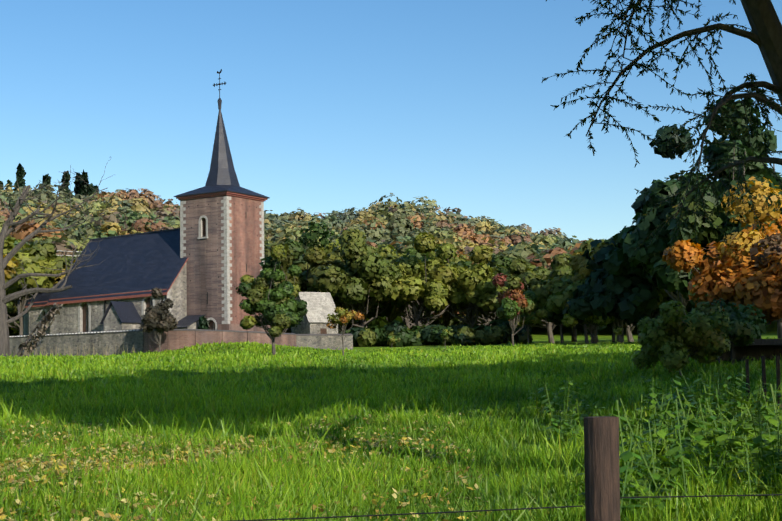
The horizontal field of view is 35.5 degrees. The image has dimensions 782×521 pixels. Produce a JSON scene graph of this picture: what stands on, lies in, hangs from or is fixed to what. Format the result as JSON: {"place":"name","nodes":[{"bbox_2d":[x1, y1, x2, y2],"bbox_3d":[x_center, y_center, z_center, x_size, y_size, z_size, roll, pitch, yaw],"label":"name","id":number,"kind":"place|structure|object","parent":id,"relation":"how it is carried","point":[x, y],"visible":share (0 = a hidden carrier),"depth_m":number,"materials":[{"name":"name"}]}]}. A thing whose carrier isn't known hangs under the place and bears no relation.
{"place":"outdoors","nodes":[
{"label":"outdoors","id":0,"kind":"place"},
{"bbox_2d":[174,69,269,329],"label":"church tower","id":1,"kind":"structure","parent":0,"point":[222,230],"depth_m":132.38,"materials":[{"name":"brown brick"}]},
{"bbox_2d":[0,0,781,241],"label":"sky","id":2,"kind":"structure","parent":0,"point":[327,106],"materials":[{"name":"blue"}]},
{"bbox_2d":[9,315,777,423],"bbox_3d":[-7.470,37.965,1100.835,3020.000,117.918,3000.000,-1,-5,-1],"label":"ground","id":3,"kind":"structure","parent":0,"point":[539,335],"depth_m":233.64,"materials":[{"name":"green plant"}]},
{"bbox_2d":[0,159,111,356],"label":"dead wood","id":4,"kind":"object","parent":3,"relation":"on","point":[6,231],"visible":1,"depth_m":112.12,"materials":[{"name":"wood"}]},
{"bbox_2d":[23,228,204,334],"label":"church nave","id":5,"kind":"structure","parent":3,"relation":"on","point":[112,291],"depth_m":136.63,"materials":[{"name":"grey tile"}]},
{"bbox_2d":[9,324,296,356],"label":"yard walls","id":6,"kind":"structure","parent":3,"relation":"on","point":[139,340],"depth_m":122.56,"materials":[{"name":"stone"}]},
{"bbox_2d":[0,412,491,520],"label":"fallen leaves","id":7,"kind":"object","parent":3,"relation":"on","point":[65,472],"visible":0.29,"depth_m":15.74,"materials":[{"name":"yellow plant"}]},
{"bbox_2d":[291,292,338,333],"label":"stone building","id":8,"kind":"structure","parent":3,"relation":"on","point":[320,307],"depth_m":137.37,"materials":[{"name":"stone"}]},
{"bbox_2d":[296,334,352,349],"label":"lane wall","id":9,"kind":"structure","parent":3,"relation":"on","point":[326,341],"depth_m":130.10,"materials":[{"name":"stone"}]},
{"bbox_2d":[0,337,781,520],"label":"grass","id":10,"kind":"structure","parent":3,"relation":"on","point":[236,388],"depth_m":21.61,"materials":[{"name":"green plant"}]},
{"bbox_2d":[0,98,781,371],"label":"foliage","id":11,"kind":"object","parent":3,"relation":"on","point":[388,247],"visible":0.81,"depth_m":136.75,"materials":[{"name":"green plant"}]},
{"bbox_2d":[5,343,781,520],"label":"weeds","id":12,"kind":"object","parent":3,"relation":"on","point":[720,433],"visible":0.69,"depth_m":13.62,"materials":[{"name":"green plant"}]},
{"bbox_2d":[6,0,781,375],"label":"trees","id":13,"kind":"object","parent":3,"relation":"on","point":[764,34],"visible":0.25,"depth_m":23.15,"materials":[{"name":"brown plant"}]},
{"bbox_2d":[584,416,619,520],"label":"fence post","id":14,"kind":"object","parent":3,"relation":"on","point":[601,467],"visible":1,"depth_m":4.86,"materials":[{"name":"brown wood"}]},
{"bbox_2d":[542,0,781,250],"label":"branches","id":15,"kind":"object","parent":3,"relation":"on","point":[707,107],"visible":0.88,"depth_m":22.42,"materials":[{"name":"green plant"}]},
{"bbox_2d":[716,339,781,363],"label":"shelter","id":16,"kind":"object","parent":3,"relation":"on","point":[768,349],"visible":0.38,"depth_m":51.30,"materials":[{"name":"brown wood"}]},
{"bbox_2d":[745,356,781,406],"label":"field posts","id":17,"kind":"object","parent":3,"relation":"on","point":[778,373],"visible":0.5,"depth_m":25.77,"materials":[{"name":"brown wood"}]},
{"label":"fence posts","id":18,"kind":"object","parent":3,"relation":"on","visible":0},
{"bbox_2d":[230,492,781,520],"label":"barbed wire","id":19,"kind":"object","parent":18,"relation":"attached to","point":[669,496],"visible":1,"depth_m":4.84,"materials":[{"name":"metal"}]}
]}

